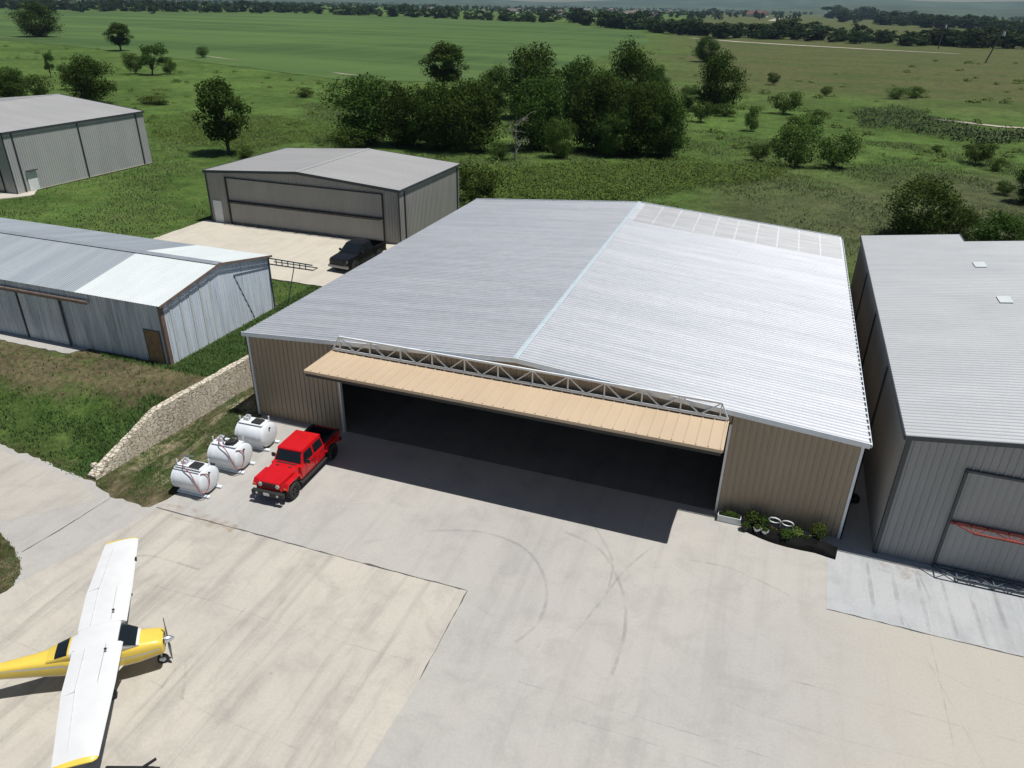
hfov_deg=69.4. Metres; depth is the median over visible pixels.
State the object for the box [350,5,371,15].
tree
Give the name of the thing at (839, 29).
tree
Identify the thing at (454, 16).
tree
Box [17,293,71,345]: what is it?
sliding door
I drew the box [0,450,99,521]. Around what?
taxiway
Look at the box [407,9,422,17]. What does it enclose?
tree
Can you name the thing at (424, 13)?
tree
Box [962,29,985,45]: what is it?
tree
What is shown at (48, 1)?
tree
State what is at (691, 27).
tree
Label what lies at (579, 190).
weed thicket
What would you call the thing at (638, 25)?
tree
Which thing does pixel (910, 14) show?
tree
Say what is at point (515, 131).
dead tree
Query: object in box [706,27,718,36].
tree
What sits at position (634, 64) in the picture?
tree
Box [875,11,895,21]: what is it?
tree
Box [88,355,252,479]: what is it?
retaining wall
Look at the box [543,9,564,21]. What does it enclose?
tree
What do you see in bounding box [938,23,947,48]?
utility pole
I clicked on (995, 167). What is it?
bush
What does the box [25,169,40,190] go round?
door
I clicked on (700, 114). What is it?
bush
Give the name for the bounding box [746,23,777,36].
tree
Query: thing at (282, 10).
tree
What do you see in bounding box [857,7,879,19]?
tree
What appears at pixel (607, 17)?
tree
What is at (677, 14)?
tree
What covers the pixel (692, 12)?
tree
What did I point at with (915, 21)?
tree
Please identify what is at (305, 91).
bush
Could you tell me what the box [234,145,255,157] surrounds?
bush
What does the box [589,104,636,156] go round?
tree
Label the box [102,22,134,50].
tree
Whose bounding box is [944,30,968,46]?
tree
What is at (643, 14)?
tree
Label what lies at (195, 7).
tree
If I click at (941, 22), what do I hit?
tree
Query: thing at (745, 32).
tree
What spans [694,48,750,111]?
tree
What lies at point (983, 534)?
hangar door
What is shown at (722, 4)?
hills
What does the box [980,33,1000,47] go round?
tree
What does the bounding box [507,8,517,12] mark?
house
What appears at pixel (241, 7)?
tree
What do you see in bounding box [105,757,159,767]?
tow stand
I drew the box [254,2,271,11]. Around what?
tree
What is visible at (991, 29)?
tree
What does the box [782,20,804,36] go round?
tree
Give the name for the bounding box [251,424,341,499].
pickup truck
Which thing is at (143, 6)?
tree
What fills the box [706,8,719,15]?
tree
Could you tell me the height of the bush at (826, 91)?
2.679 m
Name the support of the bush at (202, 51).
on the ground at (868, 74)
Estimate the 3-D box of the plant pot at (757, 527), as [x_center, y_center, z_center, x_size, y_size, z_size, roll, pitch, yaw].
[11.795,6.962,35.494,0.428,0.530,0.395,22,34,34]
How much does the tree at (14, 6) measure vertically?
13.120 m
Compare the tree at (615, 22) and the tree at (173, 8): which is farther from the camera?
the tree at (173, 8)
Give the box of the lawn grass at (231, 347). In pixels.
[0,284,321,476]
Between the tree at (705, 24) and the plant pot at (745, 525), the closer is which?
the plant pot at (745, 525)
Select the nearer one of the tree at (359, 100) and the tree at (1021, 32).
the tree at (359, 100)
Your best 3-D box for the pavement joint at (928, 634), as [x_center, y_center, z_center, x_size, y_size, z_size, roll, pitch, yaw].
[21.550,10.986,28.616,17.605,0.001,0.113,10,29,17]
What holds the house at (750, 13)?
on the ground at (868, 74)
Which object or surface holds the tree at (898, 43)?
on the ground at (868, 74)
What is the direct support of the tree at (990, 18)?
on the ground at (868, 74)
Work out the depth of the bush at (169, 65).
221.62 m
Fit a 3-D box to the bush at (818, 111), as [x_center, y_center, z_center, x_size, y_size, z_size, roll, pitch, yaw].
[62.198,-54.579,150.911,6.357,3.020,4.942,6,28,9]
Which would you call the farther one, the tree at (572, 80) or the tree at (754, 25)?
the tree at (754, 25)
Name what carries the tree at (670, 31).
on the ground at (868, 74)
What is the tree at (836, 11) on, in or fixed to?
on the ground at (868, 74)
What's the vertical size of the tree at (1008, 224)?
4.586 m
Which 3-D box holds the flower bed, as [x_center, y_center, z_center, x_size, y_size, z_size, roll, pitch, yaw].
[13.200,7.229,35.113,4.200,0.447,1.207,13,30,22]
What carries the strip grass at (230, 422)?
on the ground at (868, 74)
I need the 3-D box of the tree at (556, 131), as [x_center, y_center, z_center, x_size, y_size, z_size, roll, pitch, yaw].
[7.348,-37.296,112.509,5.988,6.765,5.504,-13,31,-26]
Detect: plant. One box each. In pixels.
[756,515,770,526]
[778,528,791,540]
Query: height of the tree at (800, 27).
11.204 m
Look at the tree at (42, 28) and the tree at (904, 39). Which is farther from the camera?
the tree at (904, 39)
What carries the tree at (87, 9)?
on the ground at (868, 74)
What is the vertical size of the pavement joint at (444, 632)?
0.001 m
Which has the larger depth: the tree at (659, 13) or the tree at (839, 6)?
the tree at (839, 6)
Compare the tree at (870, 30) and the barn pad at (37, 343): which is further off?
the tree at (870, 30)
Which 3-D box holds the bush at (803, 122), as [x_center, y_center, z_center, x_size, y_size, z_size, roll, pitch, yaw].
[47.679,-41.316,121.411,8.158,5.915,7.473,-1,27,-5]
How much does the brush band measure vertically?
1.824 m
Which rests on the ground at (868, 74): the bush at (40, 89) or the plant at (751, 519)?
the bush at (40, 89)
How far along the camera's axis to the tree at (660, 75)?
172.39 m
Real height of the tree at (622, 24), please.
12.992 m
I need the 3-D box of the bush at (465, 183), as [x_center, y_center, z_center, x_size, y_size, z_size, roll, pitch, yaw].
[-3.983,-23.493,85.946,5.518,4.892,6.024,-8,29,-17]
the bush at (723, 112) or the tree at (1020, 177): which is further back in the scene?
the bush at (723, 112)
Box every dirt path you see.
[696,38,956,53]
[934,119,1023,128]
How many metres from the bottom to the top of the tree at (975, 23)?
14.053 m
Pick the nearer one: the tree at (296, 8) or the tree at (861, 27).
the tree at (861, 27)
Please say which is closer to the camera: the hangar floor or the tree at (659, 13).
the hangar floor
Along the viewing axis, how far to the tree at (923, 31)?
539.88 m
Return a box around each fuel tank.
[171,455,222,498]
[207,435,255,473]
[234,414,279,451]
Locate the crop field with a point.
(323, 45)
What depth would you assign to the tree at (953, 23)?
1024.36 m
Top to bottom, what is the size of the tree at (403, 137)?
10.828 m
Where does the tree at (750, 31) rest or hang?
on the ground at (868, 74)
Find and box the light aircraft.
[0,537,174,767]
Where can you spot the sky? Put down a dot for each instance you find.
(510, 0)
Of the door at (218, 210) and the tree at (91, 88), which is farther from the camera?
the tree at (91, 88)
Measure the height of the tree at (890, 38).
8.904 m
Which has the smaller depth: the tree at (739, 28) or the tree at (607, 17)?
the tree at (739, 28)
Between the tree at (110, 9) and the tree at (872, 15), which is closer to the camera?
the tree at (110, 9)
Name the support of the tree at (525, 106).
on the ground at (868, 74)
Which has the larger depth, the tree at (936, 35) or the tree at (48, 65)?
the tree at (936, 35)
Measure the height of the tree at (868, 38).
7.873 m
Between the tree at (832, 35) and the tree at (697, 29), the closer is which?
the tree at (832, 35)
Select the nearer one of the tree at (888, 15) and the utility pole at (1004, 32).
the utility pole at (1004, 32)
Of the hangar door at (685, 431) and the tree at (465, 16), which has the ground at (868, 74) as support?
the tree at (465, 16)
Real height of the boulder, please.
0.400 m
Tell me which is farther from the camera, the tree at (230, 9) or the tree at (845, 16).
the tree at (845, 16)
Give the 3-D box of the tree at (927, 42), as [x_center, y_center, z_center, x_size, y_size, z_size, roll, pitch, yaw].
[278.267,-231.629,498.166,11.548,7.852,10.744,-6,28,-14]
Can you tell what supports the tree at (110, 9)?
on the ground at (868, 74)
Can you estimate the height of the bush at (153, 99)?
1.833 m
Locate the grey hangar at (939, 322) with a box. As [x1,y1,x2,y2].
[850,234,1023,595]
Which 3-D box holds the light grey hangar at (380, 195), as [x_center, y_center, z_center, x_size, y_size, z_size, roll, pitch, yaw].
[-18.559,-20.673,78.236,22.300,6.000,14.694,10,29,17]
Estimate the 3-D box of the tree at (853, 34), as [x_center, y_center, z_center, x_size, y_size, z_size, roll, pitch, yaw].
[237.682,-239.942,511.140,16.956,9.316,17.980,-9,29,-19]
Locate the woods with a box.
[7,0,1023,22]
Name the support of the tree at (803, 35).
on the ground at (868, 74)
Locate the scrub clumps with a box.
[4,44,1023,165]
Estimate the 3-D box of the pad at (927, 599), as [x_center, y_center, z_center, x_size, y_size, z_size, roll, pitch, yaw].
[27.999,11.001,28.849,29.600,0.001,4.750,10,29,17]
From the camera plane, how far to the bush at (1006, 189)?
93.85 m
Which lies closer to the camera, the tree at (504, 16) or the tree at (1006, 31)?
the tree at (1006, 31)
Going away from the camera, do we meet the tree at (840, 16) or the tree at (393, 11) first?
the tree at (393, 11)
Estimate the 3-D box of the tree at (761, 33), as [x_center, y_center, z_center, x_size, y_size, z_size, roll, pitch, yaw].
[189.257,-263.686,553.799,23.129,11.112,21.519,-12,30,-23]
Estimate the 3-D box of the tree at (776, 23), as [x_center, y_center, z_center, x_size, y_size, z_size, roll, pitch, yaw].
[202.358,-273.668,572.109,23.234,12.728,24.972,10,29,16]
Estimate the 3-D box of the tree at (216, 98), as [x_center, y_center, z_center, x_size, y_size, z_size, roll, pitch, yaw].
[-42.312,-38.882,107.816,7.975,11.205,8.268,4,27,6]
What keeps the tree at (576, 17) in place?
on the ground at (868, 74)
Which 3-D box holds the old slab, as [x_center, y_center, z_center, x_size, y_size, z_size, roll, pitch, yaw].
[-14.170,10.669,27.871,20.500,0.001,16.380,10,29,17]
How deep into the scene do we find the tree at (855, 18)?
1321.40 m
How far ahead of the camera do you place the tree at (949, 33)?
497.52 m
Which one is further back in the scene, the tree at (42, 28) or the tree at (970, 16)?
the tree at (970, 16)
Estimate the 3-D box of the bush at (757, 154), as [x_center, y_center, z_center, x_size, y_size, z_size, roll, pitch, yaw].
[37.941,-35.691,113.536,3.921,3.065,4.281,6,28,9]
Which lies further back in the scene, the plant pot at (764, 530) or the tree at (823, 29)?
the tree at (823, 29)
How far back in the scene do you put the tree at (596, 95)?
115.03 m
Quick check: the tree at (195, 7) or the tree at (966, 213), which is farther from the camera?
the tree at (195, 7)
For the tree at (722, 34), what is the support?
on the ground at (868, 74)
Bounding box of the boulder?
[90,462,97,468]
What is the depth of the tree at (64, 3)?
1083.41 m
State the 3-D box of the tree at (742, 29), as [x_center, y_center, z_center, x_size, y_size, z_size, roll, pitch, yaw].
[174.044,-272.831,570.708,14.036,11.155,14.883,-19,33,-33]
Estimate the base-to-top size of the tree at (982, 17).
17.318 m
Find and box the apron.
[0,414,1023,767]
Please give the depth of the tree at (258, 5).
1164.92 m
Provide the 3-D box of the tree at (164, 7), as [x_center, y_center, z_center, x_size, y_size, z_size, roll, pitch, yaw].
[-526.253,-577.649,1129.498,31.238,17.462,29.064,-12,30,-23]
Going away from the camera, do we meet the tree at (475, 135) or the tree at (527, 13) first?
the tree at (475, 135)
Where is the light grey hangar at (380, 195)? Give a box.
[202,148,460,243]
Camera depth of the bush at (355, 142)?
113.64 m
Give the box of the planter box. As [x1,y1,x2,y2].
[717,510,741,524]
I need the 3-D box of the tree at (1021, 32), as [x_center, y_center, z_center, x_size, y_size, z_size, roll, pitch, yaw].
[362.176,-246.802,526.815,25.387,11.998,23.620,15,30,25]
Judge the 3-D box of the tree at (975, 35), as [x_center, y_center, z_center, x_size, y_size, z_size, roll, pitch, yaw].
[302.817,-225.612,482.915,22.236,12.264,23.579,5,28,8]
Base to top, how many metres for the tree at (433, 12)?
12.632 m
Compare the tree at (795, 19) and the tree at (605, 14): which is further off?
the tree at (605, 14)
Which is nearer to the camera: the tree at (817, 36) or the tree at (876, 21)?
the tree at (817, 36)
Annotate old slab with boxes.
[0,509,465,767]
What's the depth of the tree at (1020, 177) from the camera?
90.14 m
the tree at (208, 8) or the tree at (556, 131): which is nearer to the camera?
the tree at (556, 131)
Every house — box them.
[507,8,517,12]
[746,10,768,16]
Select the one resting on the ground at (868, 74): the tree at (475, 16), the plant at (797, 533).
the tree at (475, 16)
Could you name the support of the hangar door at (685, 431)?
in the tan hangar at (690, 330)
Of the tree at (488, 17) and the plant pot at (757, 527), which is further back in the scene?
the tree at (488, 17)
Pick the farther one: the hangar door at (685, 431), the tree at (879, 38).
the tree at (879, 38)
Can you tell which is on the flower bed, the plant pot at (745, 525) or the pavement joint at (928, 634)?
the plant pot at (745, 525)
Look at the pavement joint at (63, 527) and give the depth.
35.01 m
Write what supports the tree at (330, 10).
on the ground at (868, 74)
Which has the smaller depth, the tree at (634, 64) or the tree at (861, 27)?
the tree at (634, 64)
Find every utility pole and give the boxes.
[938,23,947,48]
[985,29,1005,62]
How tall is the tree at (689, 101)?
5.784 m
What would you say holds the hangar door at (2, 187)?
in the grey hangar at (50, 140)
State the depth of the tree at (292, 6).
1260.32 m
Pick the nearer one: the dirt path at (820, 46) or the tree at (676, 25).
the dirt path at (820, 46)
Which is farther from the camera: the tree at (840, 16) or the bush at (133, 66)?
the tree at (840, 16)
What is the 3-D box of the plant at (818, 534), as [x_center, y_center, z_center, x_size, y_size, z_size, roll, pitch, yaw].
[14.475,6.973,34.940,0.947,1.114,0.917,-14,31,-26]
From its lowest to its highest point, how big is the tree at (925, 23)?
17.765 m
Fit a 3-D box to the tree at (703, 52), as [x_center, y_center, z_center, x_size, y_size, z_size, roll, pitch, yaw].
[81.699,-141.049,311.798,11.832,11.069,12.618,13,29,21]
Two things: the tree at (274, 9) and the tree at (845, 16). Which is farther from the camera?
the tree at (845, 16)
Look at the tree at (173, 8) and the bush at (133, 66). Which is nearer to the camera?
the bush at (133, 66)
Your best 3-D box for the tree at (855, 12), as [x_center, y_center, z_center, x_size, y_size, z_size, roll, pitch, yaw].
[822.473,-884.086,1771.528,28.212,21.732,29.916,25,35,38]
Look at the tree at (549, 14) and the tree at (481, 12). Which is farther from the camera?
the tree at (481, 12)
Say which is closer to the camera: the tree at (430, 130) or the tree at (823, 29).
the tree at (430, 130)
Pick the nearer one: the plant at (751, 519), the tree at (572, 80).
the plant at (751, 519)
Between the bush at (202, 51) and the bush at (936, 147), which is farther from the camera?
the bush at (202, 51)
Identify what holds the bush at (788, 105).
on the ground at (868, 74)
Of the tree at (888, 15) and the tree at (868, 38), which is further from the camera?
the tree at (888, 15)
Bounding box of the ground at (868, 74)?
[0,0,1023,506]
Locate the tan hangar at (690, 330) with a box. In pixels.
[241,198,872,538]
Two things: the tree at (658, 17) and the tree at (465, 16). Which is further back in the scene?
the tree at (465, 16)
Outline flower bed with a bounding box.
[746,525,837,559]
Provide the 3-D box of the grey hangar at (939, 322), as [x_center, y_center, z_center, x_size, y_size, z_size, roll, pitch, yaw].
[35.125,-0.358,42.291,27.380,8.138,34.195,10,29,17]
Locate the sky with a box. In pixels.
[510,0,1023,1]
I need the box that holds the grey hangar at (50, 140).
[0,94,151,193]
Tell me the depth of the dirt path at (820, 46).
462.52 m
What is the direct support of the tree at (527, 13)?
on the ground at (868, 74)
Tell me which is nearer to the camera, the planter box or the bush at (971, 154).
the planter box
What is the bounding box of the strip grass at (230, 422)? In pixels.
[94,391,254,501]
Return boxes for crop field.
[0,9,649,81]
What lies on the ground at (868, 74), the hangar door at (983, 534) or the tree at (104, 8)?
the tree at (104, 8)
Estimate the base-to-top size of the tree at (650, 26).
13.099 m
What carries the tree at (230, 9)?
on the ground at (868, 74)
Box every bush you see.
[16,73,56,95]
[55,61,82,87]
[120,51,141,73]
[137,95,169,104]
[161,56,177,73]
[196,45,208,56]
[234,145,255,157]
[293,87,314,96]
[326,125,369,147]
[458,159,503,200]
[488,139,511,158]
[690,101,712,120]
[708,102,739,115]
[744,105,761,130]
[746,142,770,160]
[767,71,780,83]
[767,90,805,113]
[768,124,818,166]
[778,113,827,148]
[802,109,832,123]
[810,130,864,167]
[820,86,833,95]
[885,87,913,98]
[906,86,928,97]
[931,145,944,151]
[962,141,1000,163]
[986,157,1010,170]
[995,179,1015,194]
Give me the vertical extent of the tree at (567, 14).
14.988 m
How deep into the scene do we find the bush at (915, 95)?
198.06 m
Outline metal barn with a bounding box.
[0,217,317,364]
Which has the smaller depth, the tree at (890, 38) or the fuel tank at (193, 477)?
the fuel tank at (193, 477)
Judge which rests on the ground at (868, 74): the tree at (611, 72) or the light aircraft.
the tree at (611, 72)
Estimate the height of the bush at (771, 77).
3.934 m
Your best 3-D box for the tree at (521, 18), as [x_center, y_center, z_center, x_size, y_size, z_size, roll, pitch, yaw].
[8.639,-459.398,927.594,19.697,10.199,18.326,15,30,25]
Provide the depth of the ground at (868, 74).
119.55 m
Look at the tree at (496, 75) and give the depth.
155.15 m
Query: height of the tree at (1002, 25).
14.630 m
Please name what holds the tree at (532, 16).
on the ground at (868, 74)
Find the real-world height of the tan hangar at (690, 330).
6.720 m
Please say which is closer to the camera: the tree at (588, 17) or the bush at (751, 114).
the bush at (751, 114)
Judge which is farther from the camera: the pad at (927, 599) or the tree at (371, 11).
the tree at (371, 11)
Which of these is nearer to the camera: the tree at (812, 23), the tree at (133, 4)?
the tree at (812, 23)
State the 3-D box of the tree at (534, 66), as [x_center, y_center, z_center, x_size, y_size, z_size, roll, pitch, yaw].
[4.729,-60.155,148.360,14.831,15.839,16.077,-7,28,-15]
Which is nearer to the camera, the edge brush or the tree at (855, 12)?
the edge brush
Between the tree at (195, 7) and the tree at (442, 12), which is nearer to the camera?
the tree at (442, 12)
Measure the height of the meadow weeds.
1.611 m
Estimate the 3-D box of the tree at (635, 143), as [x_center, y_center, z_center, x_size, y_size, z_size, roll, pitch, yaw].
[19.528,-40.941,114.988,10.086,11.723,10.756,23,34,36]
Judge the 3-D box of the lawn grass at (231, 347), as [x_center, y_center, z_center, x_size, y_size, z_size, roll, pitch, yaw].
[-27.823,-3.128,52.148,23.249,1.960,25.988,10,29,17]
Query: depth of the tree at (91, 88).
155.07 m
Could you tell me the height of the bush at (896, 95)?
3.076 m
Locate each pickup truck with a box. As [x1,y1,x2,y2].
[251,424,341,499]
[328,238,386,269]
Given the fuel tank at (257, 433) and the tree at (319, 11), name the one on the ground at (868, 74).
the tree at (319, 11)
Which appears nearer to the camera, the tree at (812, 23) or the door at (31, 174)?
the door at (31, 174)
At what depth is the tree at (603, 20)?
748.68 m
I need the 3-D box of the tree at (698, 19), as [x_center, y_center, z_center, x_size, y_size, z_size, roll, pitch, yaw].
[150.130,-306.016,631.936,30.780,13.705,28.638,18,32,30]
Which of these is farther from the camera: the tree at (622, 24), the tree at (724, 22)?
the tree at (622, 24)
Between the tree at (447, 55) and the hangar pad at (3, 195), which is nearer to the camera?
the hangar pad at (3, 195)
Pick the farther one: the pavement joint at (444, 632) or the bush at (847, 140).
the bush at (847, 140)
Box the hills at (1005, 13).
[73,0,1023,19]
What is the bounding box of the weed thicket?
[459,155,795,207]
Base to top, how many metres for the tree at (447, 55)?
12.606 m
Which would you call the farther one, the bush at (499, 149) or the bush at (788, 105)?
the bush at (788, 105)
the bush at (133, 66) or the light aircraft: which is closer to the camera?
the light aircraft
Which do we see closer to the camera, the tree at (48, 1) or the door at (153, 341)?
the door at (153, 341)
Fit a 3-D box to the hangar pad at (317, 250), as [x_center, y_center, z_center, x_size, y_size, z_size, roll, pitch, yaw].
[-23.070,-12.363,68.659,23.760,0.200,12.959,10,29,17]
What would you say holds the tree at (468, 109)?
on the ground at (868, 74)
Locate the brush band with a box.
[847,104,989,141]
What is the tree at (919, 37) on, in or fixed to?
on the ground at (868, 74)
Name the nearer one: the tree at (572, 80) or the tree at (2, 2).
the tree at (572, 80)
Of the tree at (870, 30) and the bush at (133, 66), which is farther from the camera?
the tree at (870, 30)
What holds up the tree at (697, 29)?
on the ground at (868, 74)
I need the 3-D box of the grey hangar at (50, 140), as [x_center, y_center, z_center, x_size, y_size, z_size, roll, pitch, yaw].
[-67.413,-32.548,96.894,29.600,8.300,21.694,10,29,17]
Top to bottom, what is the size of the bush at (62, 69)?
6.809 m
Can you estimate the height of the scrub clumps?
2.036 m
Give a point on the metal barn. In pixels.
(162, 301)
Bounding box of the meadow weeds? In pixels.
[144,110,339,149]
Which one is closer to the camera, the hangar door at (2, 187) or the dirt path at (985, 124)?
the hangar door at (2, 187)
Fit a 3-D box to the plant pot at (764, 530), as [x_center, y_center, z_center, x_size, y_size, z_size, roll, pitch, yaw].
[12.079,7.050,35.313,0.374,0.551,0.369,-24,36,-39]
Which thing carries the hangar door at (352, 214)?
in the light grey hangar at (380, 195)
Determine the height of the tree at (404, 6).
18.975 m
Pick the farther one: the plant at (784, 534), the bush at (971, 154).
the bush at (971, 154)
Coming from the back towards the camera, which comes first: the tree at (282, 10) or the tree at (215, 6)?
the tree at (282, 10)
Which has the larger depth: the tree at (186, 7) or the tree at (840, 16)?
the tree at (840, 16)
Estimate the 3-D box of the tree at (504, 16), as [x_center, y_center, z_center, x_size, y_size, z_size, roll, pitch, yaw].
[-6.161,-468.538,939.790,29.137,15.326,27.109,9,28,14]
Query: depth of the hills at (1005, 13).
3280.99 m
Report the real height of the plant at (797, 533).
0.728 m
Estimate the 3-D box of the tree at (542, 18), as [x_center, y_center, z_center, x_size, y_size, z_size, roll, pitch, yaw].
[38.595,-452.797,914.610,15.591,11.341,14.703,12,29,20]
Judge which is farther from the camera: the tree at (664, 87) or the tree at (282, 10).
the tree at (282, 10)
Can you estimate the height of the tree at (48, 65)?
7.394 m
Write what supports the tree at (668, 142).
on the ground at (868, 74)
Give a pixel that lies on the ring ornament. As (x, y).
(780, 522)
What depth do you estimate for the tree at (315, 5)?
1267.54 m
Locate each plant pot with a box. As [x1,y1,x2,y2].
[741,521,749,531]
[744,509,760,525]
[753,524,761,531]
[761,526,768,534]
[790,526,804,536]
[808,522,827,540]
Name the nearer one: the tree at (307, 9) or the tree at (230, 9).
the tree at (230, 9)
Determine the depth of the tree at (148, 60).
215.47 m
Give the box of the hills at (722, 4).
[323,0,1023,9]
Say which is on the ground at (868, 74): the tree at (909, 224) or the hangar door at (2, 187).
the tree at (909, 224)
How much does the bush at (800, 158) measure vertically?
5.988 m
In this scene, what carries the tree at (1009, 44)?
on the ground at (868, 74)
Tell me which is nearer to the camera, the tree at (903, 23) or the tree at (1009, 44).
the tree at (1009, 44)
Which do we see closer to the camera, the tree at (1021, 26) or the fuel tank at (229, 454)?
the fuel tank at (229, 454)
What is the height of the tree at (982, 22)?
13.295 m
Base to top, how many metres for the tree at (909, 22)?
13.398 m
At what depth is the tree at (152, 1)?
1143.28 m
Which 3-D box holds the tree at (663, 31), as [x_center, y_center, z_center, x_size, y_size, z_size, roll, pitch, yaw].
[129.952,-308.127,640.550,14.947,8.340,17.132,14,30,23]
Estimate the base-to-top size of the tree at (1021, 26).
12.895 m
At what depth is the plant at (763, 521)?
35.60 m
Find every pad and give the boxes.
[0,190,36,198]
[0,331,88,353]
[153,220,395,286]
[827,544,1023,656]
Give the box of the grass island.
[0,533,19,593]
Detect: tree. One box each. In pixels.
[0,0,18,8]
[0,66,33,97]
[4,0,21,9]
[4,0,64,36]
[41,0,57,9]
[42,50,54,76]
[54,52,117,101]
[56,0,73,9]
[66,3,82,10]
[82,2,95,10]
[87,0,110,11]
[100,1,114,10]
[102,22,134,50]
[108,0,130,10]
[125,2,143,11]
[138,42,168,74]
[139,1,149,10]
[141,0,161,10]
[158,0,178,11]
[163,2,185,11]
[175,1,191,11]
[189,0,201,10]
[191,75,252,153]
[199,1,212,12]
[212,3,227,11]
[222,2,239,11]
[233,0,252,11]
[253,3,266,10]
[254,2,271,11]
[270,2,281,11]
[274,3,289,12]
[282,4,295,11]
[290,4,301,11]
[301,6,312,12]
[305,4,323,12]
[313,7,325,13]
[318,72,401,144]
[327,8,338,13]
[332,5,352,14]
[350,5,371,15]
[362,4,377,14]
[371,80,426,147]
[373,9,383,15]
[384,6,400,16]
[397,3,415,15]
[402,77,465,150]
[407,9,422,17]
[418,9,432,16]
[418,40,469,90]
[425,84,484,142]
[428,9,441,18]
[434,76,508,152]
[437,5,454,17]
[445,6,459,18]
[462,12,472,18]
[467,12,478,18]
[474,10,492,19]
[479,63,513,112]
[482,12,495,19]
[496,9,514,20]
[501,41,568,119]
[502,74,565,150]
[507,112,531,159]
[512,13,525,21]
[524,11,534,21]
[526,14,536,21]
[539,13,548,22]
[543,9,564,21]
[544,116,580,158]
[556,55,598,127]
[563,12,575,22]
[565,65,630,154]
[566,6,584,22]
[569,65,634,121]
[575,11,597,25]
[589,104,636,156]
[593,9,620,25]
[596,11,625,27]
[597,80,669,155]
[604,12,628,27]
[608,13,624,27]
[608,34,657,96]
[613,15,633,28]
[616,79,681,130]
[626,12,647,29]
[628,10,651,28]
[640,90,692,157]
[643,17,665,32]
[644,15,667,30]
[648,63,671,98]
[654,11,666,15]
[654,23,670,32]
[663,20,688,33]
[667,18,695,34]
[673,11,680,17]
[677,17,705,30]
[679,85,700,107]
[685,21,708,35]
[687,11,699,15]
[687,19,698,34]
[691,35,720,61]
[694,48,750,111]
[695,22,712,35]
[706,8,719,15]
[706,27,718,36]
[708,23,736,38]
[713,21,741,35]
[731,26,744,37]
[732,23,744,37]
[737,22,748,35]
[744,26,759,37]
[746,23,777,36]
[748,24,776,39]
[762,24,791,38]
[766,21,788,38]
[770,17,801,36]
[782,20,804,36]
[788,24,806,39]
[794,31,821,40]
[798,21,829,36]
[807,29,829,39]
[811,26,835,39]
[820,6,845,17]
[827,31,842,41]
[828,4,851,16]
[833,31,849,41]
[834,27,849,36]
[836,11,853,21]
[837,10,852,21]
[845,30,870,43]
[850,10,859,16]
[851,14,863,22]
[851,23,874,36]
[856,31,872,42]
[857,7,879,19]
[862,29,875,41]
[869,11,881,19]
[872,13,885,24]
[872,30,894,43]
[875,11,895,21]
[876,172,970,234]
[878,10,904,24]
[879,30,898,42]
[893,17,907,25]
[893,35,908,44]
[898,31,925,45]
[900,10,918,20]
[900,17,911,25]
[909,32,927,45]
[910,13,926,25]
[918,15,938,27]
[919,34,931,45]
[920,29,934,42]
[926,28,964,45]
[930,14,960,28]
[933,15,962,27]
[936,201,983,240]
[943,31,965,45]
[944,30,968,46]
[956,14,974,27]
[960,28,998,47]
[962,18,984,28]
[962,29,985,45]
[962,210,1023,240]
[975,16,994,27]
[978,17,997,27]
[978,20,993,26]
[978,25,999,44]
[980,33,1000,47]
[984,19,1009,29]
[991,29,1012,45]
[993,21,1019,29]
[995,34,1023,48]
[1006,28,1023,45]
[1011,166,1023,202]
[1014,22,1023,30]
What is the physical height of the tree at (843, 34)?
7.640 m
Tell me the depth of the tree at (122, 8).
1086.36 m
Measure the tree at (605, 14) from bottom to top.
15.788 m
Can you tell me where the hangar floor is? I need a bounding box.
[342,383,729,510]
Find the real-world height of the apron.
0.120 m
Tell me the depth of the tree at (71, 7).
1031.06 m
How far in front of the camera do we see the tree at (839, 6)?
1956.91 m
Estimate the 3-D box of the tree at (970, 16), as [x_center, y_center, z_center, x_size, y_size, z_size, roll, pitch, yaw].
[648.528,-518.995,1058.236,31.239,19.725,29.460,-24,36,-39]
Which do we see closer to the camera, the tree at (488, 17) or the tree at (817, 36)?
the tree at (817, 36)
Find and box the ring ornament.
[768,517,793,528]
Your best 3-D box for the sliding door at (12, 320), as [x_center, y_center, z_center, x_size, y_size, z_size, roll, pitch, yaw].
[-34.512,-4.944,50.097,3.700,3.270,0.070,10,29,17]
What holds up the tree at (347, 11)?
on the ground at (868, 74)
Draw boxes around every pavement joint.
[22,498,109,551]
[157,507,464,589]
[419,592,466,679]
[828,609,1022,656]
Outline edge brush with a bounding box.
[962,125,1023,144]
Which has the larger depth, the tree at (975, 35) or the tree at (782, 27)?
the tree at (782, 27)
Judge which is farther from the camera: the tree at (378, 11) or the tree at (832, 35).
the tree at (378, 11)
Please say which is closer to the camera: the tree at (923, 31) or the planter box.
the planter box
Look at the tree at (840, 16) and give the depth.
1363.38 m
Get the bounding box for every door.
[0,171,6,192]
[0,290,29,336]
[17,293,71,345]
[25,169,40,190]
[143,328,165,363]
[213,200,224,222]
[224,177,384,240]
[304,336,728,455]
[931,469,1023,595]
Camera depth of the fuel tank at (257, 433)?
41.10 m
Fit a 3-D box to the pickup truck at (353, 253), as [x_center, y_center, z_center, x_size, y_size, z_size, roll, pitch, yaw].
[-13.575,-11.637,65.219,2.478,1.995,6.180,12,29,21]
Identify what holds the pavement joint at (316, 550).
on the apron
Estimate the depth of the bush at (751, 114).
139.10 m
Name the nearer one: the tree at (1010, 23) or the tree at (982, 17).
the tree at (1010, 23)

